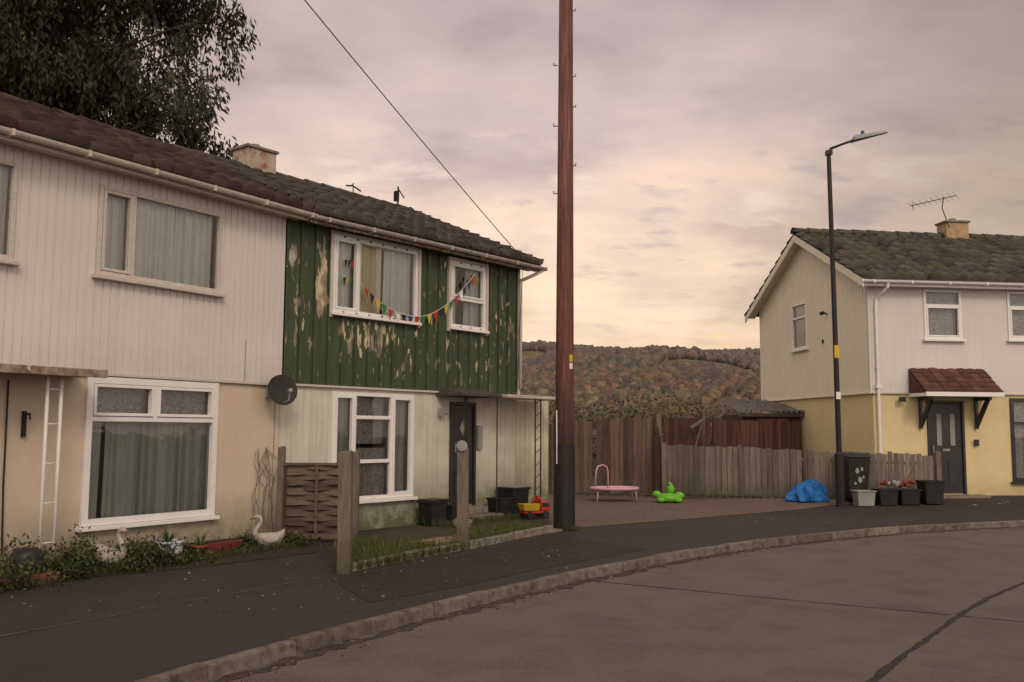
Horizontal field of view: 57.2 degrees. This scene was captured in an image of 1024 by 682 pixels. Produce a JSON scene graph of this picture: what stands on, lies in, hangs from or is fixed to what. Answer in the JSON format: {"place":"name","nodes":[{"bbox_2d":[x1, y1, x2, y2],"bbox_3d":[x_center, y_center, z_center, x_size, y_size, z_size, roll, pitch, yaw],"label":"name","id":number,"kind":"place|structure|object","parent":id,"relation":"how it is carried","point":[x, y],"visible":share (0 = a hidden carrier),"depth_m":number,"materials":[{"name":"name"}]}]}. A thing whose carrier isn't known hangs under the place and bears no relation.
{"place":"outdoors","nodes":[
{"label":"outdoors","id":0,"kind":"place"},
{"bbox_2d":[37,375,63,557],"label":"porch trellis posts","id":1,"kind":"object","parent":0,"point":[44,463],"visible":0.83,"depth_m":10.77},
{"bbox_2d":[3,249,264,385],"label":"walls","id":2,"kind":"structure","parent":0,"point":[156,379],"depth_m":13.05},
{"bbox_2d":[0,373,279,565],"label":"wall","id":3,"kind":"structure","parent":2,"relation":"attached to","point":[246,412],"depth_m":11.49,"materials":[{"name":"paint"}]},
{"bbox_2d":[1,380,30,553],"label":"wall cable and bracket","id":4,"kind":"object","parent":3,"relation":"attached to","point":[24,423],"visible":0.92,"depth_m":10.72,"materials":[{"name":"black metal"}]},
{"bbox_2d":[0,363,107,377],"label":"porch canopy","id":5,"kind":"object","parent":3,"relation":"attached to","point":[39,370],"visible":1,"depth_m":10.65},
{"bbox_2d":[75,515,219,531],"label":"sill","id":6,"kind":"structure","parent":3,"relation":"attached to","point":[145,523],"depth_m":12.18,"materials":[{"name":"white plastic"}]},
{"bbox_2d":[79,377,218,526],"bbox_3d":[-4.754,1.440,12.423,0.128,1.850,2.040,-3,-6,32],"label":"frame","id":7,"kind":"object","parent":3,"relation":"attached to","point":[155,388],"visible":0.95,"depth_m":12.38,"materials":[{"name":"white plastic"}]},
{"bbox_2d":[88,421,101,518],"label":"curtain","id":8,"kind":"object","parent":7,"relation":"hanging from","point":[95,454],"visible":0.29,"depth_m":11.82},
{"bbox_2d":[100,422,137,517],"bbox_3d":[-5.089,1.666,12.126,0.103,1.280,0.460,-3,-6,32],"label":"curtain","id":9,"kind":"object","parent":7,"relation":"hanging from","point":[119,476],"visible":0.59,"depth_m":12.10,"materials":[{"name":"fabric"}]},
{"bbox_2d":[94,387,207,417],"bbox_3d":[-4.855,0.785,12.564,0.058,0.480,1.940,-3,-6,32],"label":"window pane","id":10,"kind":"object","parent":7,"relation":"hanging from","point":[118,400],"visible":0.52,"depth_m":12.49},
{"bbox_2d":[134,422,172,514],"bbox_3d":[-4.807,1.709,12.560,0.102,1.280,0.540,-3,-6,32],"label":"curtain","id":11,"kind":"object","parent":7,"relation":"hanging from","point":[153,468],"visible":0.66,"depth_m":12.56,"materials":[{"name":"fabric"}]},
{"bbox_2d":[170,422,207,511],"bbox_3d":[-4.494,1.758,13.058,0.108,1.280,0.560,-3,-6,32],"label":"curtain","id":12,"kind":"object","parent":7,"relation":"hanging from","point":[189,450],"visible":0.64,"depth_m":13.05,"materials":[{"name":"fabric"}]},
{"bbox_2d":[108,373,268,384],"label":"cladding drip trim","id":13,"kind":"structure","parent":3,"relation":"attached to","point":[179,378],"depth_m":12.84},
{"bbox_2d":[0,143,285,382],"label":"cladding","id":14,"kind":"structure","parent":13,"relation":"on","point":[60,306],"depth_m":12.04,"materials":[{"name":"white"}]},
{"bbox_2d":[0,158,18,259],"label":"frame","id":15,"kind":"object","parent":14,"relation":"attached to","point":[11,209],"visible":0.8,"depth_m":10.89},
{"bbox_2d":[0,165,8,253],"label":"curtain","id":16,"kind":"object","parent":15,"relation":"hanging from","point":[4,171],"visible":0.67,"depth_m":10.97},
{"bbox_2d":[91,273,225,297],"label":"sill","id":17,"kind":"structure","parent":14,"relation":"attached to","point":[151,284],"depth_m":12.44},
{"bbox_2d":[95,183,222,292],"bbox_3d":[-4.726,-1.334,12.668,0.113,1.160,1.960,-3,-6,32],"label":"frame","id":18,"kind":"object","parent":14,"relation":"attached to","point":[132,197],"visible":0.91,"depth_m":12.23,"materials":[{"name":"plastic"}]},
{"bbox_2d":[104,194,127,270],"bbox_3d":[-5.208,-1.388,12.136,0.104,1.120,0.480,-3,-6,32],"label":"curtain","id":19,"kind":"object","parent":18,"relation":"hanging from","point":[116,228],"visible":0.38,"depth_m":12.22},
{"bbox_2d":[134,199,174,281],"bbox_3d":[-4.875,-1.335,12.667,0.114,1.120,0.700,-3,-6,32],"label":"curtain","id":20,"kind":"object","parent":18,"relation":"hanging from","point":[154,239],"visible":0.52,"depth_m":12.69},
{"bbox_2d":[172,208,212,287],"bbox_3d":[-4.506,-1.276,13.260,0.106,1.120,0.660,-3,-6,32],"label":"curtain","id":21,"kind":"object","parent":18,"relation":"hanging from","point":[192,247],"visible":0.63,"depth_m":13.23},
{"bbox_2d":[0,133,307,220],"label":"fascia and soffit","id":22,"kind":"structure","parent":2,"relation":"attached to","point":[75,158],"depth_m":12.19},
{"bbox_2d":[0,125,318,217],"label":"gutter","id":23,"kind":"object","parent":22,"relation":"attached to","point":[14,132],"visible":1,"depth_m":12.03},
{"bbox_2d":[0,93,313,211],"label":"roof front","id":24,"kind":"structure","parent":2,"relation":"on","point":[38,119],"depth_m":13.05,"materials":[{"name":"brown tile"}]},
{"bbox_2d":[265,375,297,404],"bbox_3d":[-3.459,0.726,13.971,0.544,0.460,0.411,-1,-6,9],"label":"satellite dish","id":25,"kind":"object","parent":2,"relation":"attached to","point":[281,390],"visible":1,"depth_m":14.01,"materials":[{"name":"black metal"}]},
{"bbox_2d":[210,209,377,290],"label":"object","id":26,"kind":"structure","parent":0,"point":[212,255],"depth_m":21.10,"materials":[{"name":"tile"}]},
{"bbox_2d":[230,143,278,173],"bbox_3d":[-5.055,-3.398,18.411,0.580,0.920,0.740,-4,-7,39],"label":"chimney","id":27,"kind":"object","parent":26,"relation":"on","point":[258,156],"visible":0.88,"depth_m":18.22,"materials":[{"name":"concrete"}]},
{"bbox_2d":[182,150,543,264],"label":"roof front","id":28,"kind":"structure","parent":26,"relation":"on","point":[365,208],"depth_m":17.46,"materials":[{"name":"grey tile"}]},
{"bbox_2d":[203,154,538,264],"bbox_3d":[-2.660,-2.518,18.226,3.910,1.792,5.759,-4,-7,39],"label":"roof moss","id":29,"kind":"object","parent":28,"relation":"attached to","point":[360,222],"visible":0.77,"depth_m":16.81,"materials":[{"name":"plant"}]},
{"bbox_2d":[0,476,1023,681],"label":"pavement","id":30,"kind":"structure","parent":0,"point":[134,646],"depth_m":9.22,"materials":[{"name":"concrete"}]},
{"bbox_2d":[0,523,320,592],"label":"garden weeds","id":31,"kind":"object","parent":30,"relation":"on","point":[64,566],"visible":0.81,"depth_m":10.84,"materials":[{"name":"green plant"}]},
{"bbox_2d":[65,542,316,578],"bbox_3d":[-5.148,2.607,10.269,1.525,0.001,8.182,-3,-7,34],"label":"flower bed","id":32,"kind":"object","parent":30,"relation":"on","point":[274,553],"visible":0.28,"depth_m":12.10,"materials":[{"name":"soil"}]},
{"bbox_2d":[9,547,43,574],"bbox_3d":[-5.240,2.419,10.130,0.340,0.360,0.340,0,-5,0],"label":"plant pot","id":33,"kind":"object","parent":32,"relation":"on","point":[32,552],"visible":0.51,"depth_m":10.04,"materials":[{"name":"plastic"}]},
{"bbox_2d":[276,446,285,531],"bbox_3d":[-3.412,2.306,13.842,0.100,1.510,0.100,0,-5,0],"label":"gate post","id":34,"kind":"object","parent":30,"relation":"on","point":[280,484],"visible":0.77,"depth_m":13.81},
{"bbox_2d":[336,450,353,573],"bbox_3d":[-1.946,2.036,10.940,0.165,1.511,0.165,0,-5,0],"label":"gate post","id":35,"kind":"object","parent":30,"relation":"on","point":[345,510],"visible":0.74,"depth_m":10.87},
{"bbox_2d":[352,451,359,537],"bbox_3d":[-2.332,2.351,13.888,0.130,1.441,0.130,0,-5,0],"label":"gate post","id":36,"kind":"object","parent":30,"relation":"on","point":[356,485],"visible":0.44,"depth_m":13.85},
{"bbox_2d":[282,463,337,539],"bbox_3d":[-2.881,2.354,13.815,0.981,1.115,0.085,1,-5,-2],"label":"woven fence panel","id":37,"kind":"object","parent":36,"relation":"attached to","point":[310,503],"visible":0.73,"depth_m":13.82,"materials":[{"name":"wood"}]},
{"bbox_2d":[204,253,515,502],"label":"gable and rear walls","id":38,"kind":"structure","parent":30,"relation":"on","point":[460,282],"depth_m":20.71,"materials":[{"name":"beige"}]},
{"bbox_2d":[30,491,833,582],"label":"grass","id":39,"kind":"structure","parent":30,"relation":"on","point":[247,551],"depth_m":12.69,"materials":[{"name":"green plant"}]},
{"bbox_2d":[353,516,551,558],"bbox_3d":[-0.924,3.111,15.324,2.549,0.001,8.884,-3,-6,28],"label":"front garden","id":40,"kind":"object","parent":30,"relation":"on","point":[409,532],"visible":0.27,"depth_m":15.47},
{"bbox_2d":[416,498,449,525],"bbox_3d":[-1.377,2.978,16.343,0.380,0.450,0.460,-4,-7,39],"label":"recycling box","id":41,"kind":"object","parent":40,"relation":"on","point":[430,509],"visible":1,"depth_m":16.21,"materials":[{"name":"black plastic"}]},
{"bbox_2d":[320,510,553,570],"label":"grass","id":42,"kind":"structure","parent":40,"relation":"on","point":[373,547],"depth_m":12.91,"materials":[{"name":"green plant"}]},
{"bbox_2d":[462,396,541,512],"bbox_3d":[-0.183,2.188,17.604,0.078,2.257,2.203,-5,-7,42],"label":"iron trellis","id":43,"kind":"object","parent":40,"relation":"on","point":[465,429],"visible":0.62,"depth_m":18.19,"materials":[{"name":"black metal"}]},
{"bbox_2d":[518,495,549,518],"bbox_3d":[0.417,3.111,17.662,0.583,0.432,0.289,3,-6,-28],"label":"toy truck","id":44,"kind":"object","parent":40,"relation":"on","point":[539,508],"visible":1,"depth_m":17.59,"materials":[{"name":"red plastic"}]},
{"bbox_2d":[352,525,552,571],"bbox_3d":[-0.609,2.892,13.245,0.157,0.160,5.222,-3,-6,29],"label":"garden edging","id":45,"kind":"object","parent":30,"relation":"on","point":[517,535],"visible":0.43,"depth_m":13.46,"materials":[{"name":"concrete"}]},
{"bbox_2d":[457,447,468,549],"bbox_3d":[-0.688,2.246,13.125,0.172,1.521,0.160,0,-5,0],"label":"gate post","id":46,"kind":"object","parent":30,"relation":"on","point":[463,495],"visible":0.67,"depth_m":13.06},
{"bbox_2d":[331,535,644,601],"bbox_3d":[-0.048,2.784,11.817,1.946,0.001,6.212,-3,-6,30],"label":"pavement patch","id":47,"kind":"object","parent":30,"relation":"on","point":[518,557],"visible":1,"depth_m":11.39,"materials":[{"name":"asphalt"}]},
{"bbox_2d":[4,505,1021,681],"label":"fallen leaves","id":48,"kind":"object","parent":30,"relation":"on","point":[11,596],"visible":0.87,"depth_m":10.66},
{"bbox_2d":[516,400,547,502],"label":"side store","id":49,"kind":"structure","parent":30,"relation":"on","point":[525,424],"depth_m":19.20,"materials":[{"name":"concrete"}]},
{"bbox_2d":[553,0,575,530],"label":"utility pole","id":50,"kind":"object","parent":30,"relation":"on","point":[563,473],"visible":0.92,"depth_m":16.01,"materials":[{"name":"brown wood"}]},
{"bbox_2d":[548,421,595,492],"bbox_3d":[1.336,3.102,24.561,1.738,2.018,0.129,-1,-6,13],"label":"timber fence","id":51,"kind":"object","parent":30,"relation":"on","point":[583,467],"visible":0.35,"depth_m":24.45,"materials":[{"name":"brown wood"}]},
{"bbox_2d":[597,416,656,494],"bbox_3d":[2.959,3.015,24.226,1.542,2.143,0.127,-1,-6,15],"label":"timber fence","id":52,"kind":"object","parent":30,"relation":"on","point":[626,437],"visible":0.91,"depth_m":24.19,"materials":[{"name":"brown wood"}]},
{"bbox_2d":[718,399,804,481],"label":"garden shed","id":53,"kind":"structure","parent":30,"relation":"on","point":[759,405],"depth_m":26.42,"materials":[{"name":"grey wood"}]},
{"bbox_2d":[825,130,887,506],"bbox_3d":[7.854,-0.531,21.050,1.423,8.592,0.283,0,-5,0],"label":"street lamp","id":54,"kind":"object","parent":30,"relation":"on","point":[839,478],"visible":0.93,"depth_m":20.97,"materials":[{"name":"black metal"}]},
{"bbox_2d":[807,449,933,497],"bbox_3d":[8.321,3.195,21.752,2.845,1.370,0.133,0,-5,5],"label":"timber fence","id":55,"kind":"object","parent":30,"relation":"on","point":[920,464],"visible":0.56,"depth_m":21.69,"materials":[{"name":"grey wood"}]},
{"bbox_2d":[915,480,945,503],"bbox_3d":[9.402,3.394,21.077,0.500,0.520,0.440,1,-5,-6],"label":"storage tub","id":56,"kind":"object","parent":30,"relation":"on","point":[932,491],"visible":0.9,"depth_m":20.90,"materials":[{"name":"black plastic"}]},
{"bbox_2d":[69,0,1023,349],"label":"sky","id":57,"kind":"structure","parent":0,"point":[703,130],"materials":[{"name":"grey"}]},
{"bbox_2d":[205,526,1023,681],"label":"road","id":58,"kind":"structure","parent":0,"point":[606,631],"depth_m":8.45,"materials":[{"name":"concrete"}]},
{"bbox_2d":[213,526,1023,681],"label":"gutter dirt","id":59,"kind":"structure","parent":58,"relation":"on","point":[345,644],"depth_m":9.04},
{"bbox_2d":[865,582,1023,681],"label":"road joint","id":60,"kind":"object","parent":58,"relation":"on","point":[881,672],"visible":1,"depth_m":7.93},
{"bbox_2d":[522,351,746,474],"bbox_3d":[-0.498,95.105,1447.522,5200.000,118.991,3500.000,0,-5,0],"label":"ground","id":61,"kind":"structure","parent":0,"point":[530,354],"depth_m":932.12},
{"bbox_2d":[0,0,260,159],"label":"evergreen tree","id":62,"kind":"object","parent":61,"relation":"on","point":[46,60],"visible":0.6,"depth_m":21.29,"materials":[{"name":"green plant"}]},
{"bbox_2d":[279,386,515,530],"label":"wall","id":63,"kind":"structure","parent":61,"relation":"on","point":[305,427],"depth_m":16.73,"materials":[{"name":"paint"}]},
{"bbox_2d":[296,384,438,392],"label":"cladding drip trim","id":64,"kind":"structure","parent":63,"relation":"attached to","point":[332,386],"depth_m":15.66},
{"bbox_2d":[283,218,517,394],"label":"cladding","id":65,"kind":"structure","parent":64,"relation":"on","point":[321,347],"depth_m":16.23,"materials":[{"name":"green paint"}]},
{"bbox_2d":[333,234,417,321],"bbox_3d":[-2.334,-1.037,16.061,0.113,1.280,1.960,-4,-7,39],"label":"frame","id":66,"kind":"object","parent":65,"relation":"attached to","point":[356,276],"visible":0.92,"depth_m":15.71,"materials":[{"name":"white plastic"}]},
{"bbox_2d":[337,242,350,306],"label":"curtain","id":67,"kind":"object","parent":66,"relation":"hanging from","point":[343,272],"visible":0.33,"depth_m":15.63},
{"bbox_2d":[359,245,381,313],"bbox_3d":[-2.482,-1.036,16.077,0.113,1.200,0.620,-4,-7,39],"label":"curtain","id":68,"kind":"object","parent":66,"relation":"hanging from","point":[370,269],"visible":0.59,"depth_m":16.13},
{"bbox_2d":[381,250,410,317],"bbox_3d":[-2.046,-0.982,16.622,0.101,1.200,0.640,-4,-7,39],"label":"curtain","id":69,"kind":"object","parent":66,"relation":"hanging from","point":[396,283],"visible":0.78,"depth_m":16.61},
{"bbox_2d":[343,260,480,325],"bbox_3d":[-1.633,-0.811,16.806,0.146,1.181,3.510,-4,-7,39],"label":"bunting","id":70,"kind":"object","parent":66,"relation":"hanging from","point":[435,313],"visible":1,"depth_m":16.65,"materials":[{"name":"multicoloured fabric"}]},
{"bbox_2d":[329,229,488,335],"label":"window surrounds","id":71,"kind":"object","parent":65,"relation":"attached to","point":[449,260],"visible":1,"depth_m":16.80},
{"bbox_2d":[299,212,538,271],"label":"fascia and soffit","id":72,"kind":"structure","parent":65,"relation":"attached to","point":[389,238],"depth_m":16.46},
{"bbox_2d":[313,215,547,270],"bbox_3d":[-1.201,-1.699,16.942,0.138,0.074,5.985,-4,-7,39],"label":"gutter","id":73,"kind":"object","parent":72,"relation":"attached to","point":[389,233],"visible":1,"depth_m":16.44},
{"bbox_2d":[451,260,485,330],"bbox_3d":[-0.862,-0.851,17.877,0.113,1.250,1.010,-4,-7,39],"label":"frame","id":74,"kind":"object","parent":65,"relation":"attached to","point":[481,300],"visible":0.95,"depth_m":18.01,"materials":[{"name":"white plastic"}]},
{"bbox_2d":[463,269,478,326],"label":"curtain","id":75,"kind":"object","parent":74,"relation":"hanging from","point":[470,314],"visible":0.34,"depth_m":18.14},
{"bbox_2d":[330,391,414,499],"bbox_3d":[-2.345,1.768,15.828,0.113,1.770,1.860,-4,-7,39],"label":"frame","id":76,"kind":"object","parent":63,"relation":"attached to","point":[389,461],"visible":0.72,"depth_m":16.05,"materials":[{"name":"white plastic"}]},
{"bbox_2d":[337,398,349,462],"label":"curtain","id":77,"kind":"object","parent":76,"relation":"hanging from","point":[343,426],"visible":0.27,"depth_m":15.50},
{"bbox_2d":[356,396,383,443],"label":"curtain","id":78,"kind":"object","parent":76,"relation":"hanging from","point":[369,431],"visible":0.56,"depth_m":15.98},
{"bbox_2d":[356,448,385,495],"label":"curtain","id":79,"kind":"object","parent":76,"relation":"hanging from","point":[372,478],"visible":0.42,"depth_m":15.94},
{"bbox_2d":[394,400,406,490],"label":"curtain","id":80,"kind":"object","parent":76,"relation":"hanging from","point":[400,428],"visible":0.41,"depth_m":16.47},
{"bbox_2d":[449,402,476,504],"bbox_3d":[-0.940,2.106,17.541,0.100,1.920,0.710,-4,-7,39],"label":"front door","id":81,"kind":"structure","parent":63,"relation":"attached to","point":[474,405],"depth_m":17.66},
{"bbox_2d":[452,405,472,503],"bbox_3d":[-0.947,2.133,17.544,0.062,1.846,0.582,-4,-7,39],"label":"door leaf","id":82,"kind":"object","parent":81,"relation":"attached to","point":[458,412],"visible":0.51,"depth_m":17.53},
{"bbox_2d":[436,387,502,397],"bbox_3d":[-0.779,0.947,17.333,0.618,0.169,1.170,-4,-7,39],"label":"door canopy","id":83,"kind":"object","parent":63,"relation":"attached to","point":[458,392],"visible":1,"depth_m":17.09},
{"bbox_2d":[133,520,1023,681],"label":"kerb","id":84,"kind":"structure","parent":61,"relation":"on","point":[225,665],"depth_m":9.25,"materials":[{"name":"concrete"}]},
{"bbox_2d":[520,340,761,434],"bbox_3d":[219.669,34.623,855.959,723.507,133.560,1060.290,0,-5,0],"label":"distant woodland","id":85,"kind":"object","parent":61,"relation":"on","point":[601,373],"visible":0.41,"depth_m":735.92,"materials":[{"name":"plant"}]},
{"bbox_2d":[523,385,761,476],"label":"autumn thicket","id":86,"kind":"object","parent":61,"relation":"on","point":[636,412],"visible":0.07,"depth_m":69.35,"materials":[{"name":"brown plant"}]},
{"bbox_2d":[762,317,953,412],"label":"walls","id":87,"kind":"structure","parent":61,"relation":"on","point":[797,346],"depth_m":29.47,"materials":[{"name":"beige"}]},
{"bbox_2d":[759,246,874,485],"bbox_3d":[8.533,0.678,25.830,1.000,7.160,6.900,1,-6,-7],"label":"gable face","id":88,"kind":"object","parent":87,"relation":"attached to","point":[800,376],"visible":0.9,"depth_m":25.24},
{"bbox_2d":[789,301,808,352],"bbox_3d":[8.119,-0.387,26.352,0.266,1.365,1.110,1,-6,-7],"label":"gable window","id":89,"kind":"structure","parent":88,"relation":"in","point":[801,308],"depth_m":26.54,"materials":[{"name":"white plastic"}]},
{"bbox_2d":[745,235,873,322],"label":"verge boards","id":90,"kind":"object","parent":88,"relation":"attached to","point":[789,252],"visible":0.88,"depth_m":26.80,"materials":[{"name":"beige"}]},
{"bbox_2d":[744,234,992,316],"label":"roof back","id":91,"kind":"structure","parent":87,"relation":"on","point":[788,241],"depth_m":28.11,"materials":[{"name":"tile"}]},
{"bbox_2d":[790,227,1023,239],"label":"ridge tiles","id":92,"kind":"object","parent":91,"relation":"on","point":[873,232],"visible":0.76,"depth_m":26.33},
{"bbox_2d":[793,232,1023,281],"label":"roof front","id":93,"kind":"structure","parent":87,"relation":"on","point":[966,268],"depth_m":24.08,"materials":[{"name":"tile"}]},
{"bbox_2d":[935,218,969,238],"bbox_3d":[12.524,-3.019,26.664,0.740,0.920,0.580,1,-6,-7],"label":"chimney","id":94,"kind":"object","parent":93,"relation":"on","point":[957,229],"visible":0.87,"depth_m":26.43,"materials":[{"name":"concrete"}]},
{"bbox_2d":[873,394,1023,495],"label":"wall","id":95,"kind":"structure","parent":61,"relation":"on","point":[989,465],"depth_m":22.47,"materials":[{"name":"paint"}]},
{"bbox_2d":[869,287,1023,393],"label":"wall","id":96,"kind":"structure","parent":95,"relation":"attached to","point":[986,347],"depth_m":22.63,"materials":[{"name":"white"}]},
{"bbox_2d":[874,282,888,487],"bbox_3d":[8.767,1.079,22.124,0.149,4.958,0.449,3,-6,-29],"label":"downpipe","id":97,"kind":"object","parent":96,"relation":"attached to","point":[878,386],"visible":0.91,"depth_m":22.26,"materials":[{"name":"white plastic"}]},
{"bbox_2d":[857,278,1023,289],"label":"fascia and soffit","id":98,"kind":"structure","parent":96,"relation":"attached to","point":[908,285],"depth_m":22.49,"materials":[{"name":"white plastic"}]},
{"bbox_2d":[863,279,1023,286],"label":"gutter","id":99,"kind":"object","parent":98,"relation":"attached to","point":[945,282],"visible":1,"depth_m":22.32,"materials":[{"name":"white plastic"}]},
{"bbox_2d":[923,289,962,338],"bbox_3d":[10.404,-0.636,22.704,0.970,1.200,0.113,1,-6,-7],"label":"frame","id":100,"kind":"object","parent":96,"relation":"attached to","point":[958,308],"visible":1,"depth_m":22.66,"materials":[{"name":"white plastic"}]},
{"bbox_2d":[926,293,956,334],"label":"curtain","id":101,"kind":"object","parent":100,"relation":"hanging from","point":[942,321],"visible":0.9,"depth_m":22.83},
{"bbox_2d":[908,367,1004,428],"bbox_3d":[10.475,1.336,22.126,1.940,1.464,0.763,1,-6,-7],"label":"porch canopy","id":102,"kind":"object","parent":96,"relation":"attached to","point":[981,384],"visible":1,"depth_m":22.13,"materials":[{"name":"red tile"}]},
{"bbox_2d":[926,401,966,493],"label":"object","id":103,"kind":"structure","parent":95,"relation":"attached to","point":[945,430],"depth_m":22.42,"materials":[{"name":"grey plastic"}]},
{"bbox_2d":[926,401,966,493],"bbox_3d":[10.370,2.541,22.414,0.940,2.220,0.122,1,-6,-7],"label":"front door","id":104,"kind":"structure","parent":103,"relation":"in","point":[945,422],"depth_m":22.42,"materials":[{"name":"grey plastic"}]},
{"bbox_2d":[1009,398,1023,481],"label":"frame","id":105,"kind":"object","parent":95,"relation":"attached to","point":[1012,432],"visible":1,"depth_m":22.61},
{"bbox_2d":[1013,402,1023,477],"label":"curtain","id":106,"kind":"object","parent":105,"relation":"hanging from","point":[1019,428],"visible":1,"depth_m":22.80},
{"bbox_2d":[548,489,852,527],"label":"driveway","id":107,"kind":"structure","parent":0,"point":[615,510],"depth_m":20.45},
{"bbox_2d":[663,416,710,490],"bbox_3d":[4.780,3.134,25.508,1.305,2.170,0.123,1,-5,-3],"label":"timber fence","id":108,"kind":"object","parent":107,"relation":"on","point":[680,432],"visible":0.41,"depth_m":25.51,"materials":[{"name":"brown wood"}]},
{"bbox_2d":[662,442,806,497],"bbox_3d":[5.309,3.194,22.542,3.438,1.490,0.132,-2,-6,22],"label":"timber fence","id":109,"kind":"object","parent":107,"relation":"on","point":[710,474],"visible":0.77,"depth_m":22.52,"materials":[{"name":"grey wood"}]},
{"bbox_2d":[712,418,800,489],"bbox_3d":[6.705,3.179,25.661,2.458,2.130,0.132,1,-5,-5],"label":"timber fence","id":110,"kind":"object","parent":107,"relation":"on","point":[775,437],"visible":0.37,"depth_m":25.66,"materials":[{"name":"brown wood"}]},
{"bbox_2d":[784,479,828,501],"bbox_3d":[6.683,3.391,21.369,0.980,0.494,0.628,0,-5,0],"label":"blue tarpaulin","id":111,"kind":"object","parent":107,"relation":"on","point":[811,490],"visible":1,"depth_m":21.21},
{"bbox_2d":[834,452,871,498],"bbox_3d":[7.761,3.095,21.379,0.571,1.100,0.751,1,-6,-7],"label":"wheelie bin","id":112,"kind":"object","parent":107,"relation":"on","point":[856,469],"visible":0.66,"depth_m":21.08,"materials":[{"name":"black plastic"}]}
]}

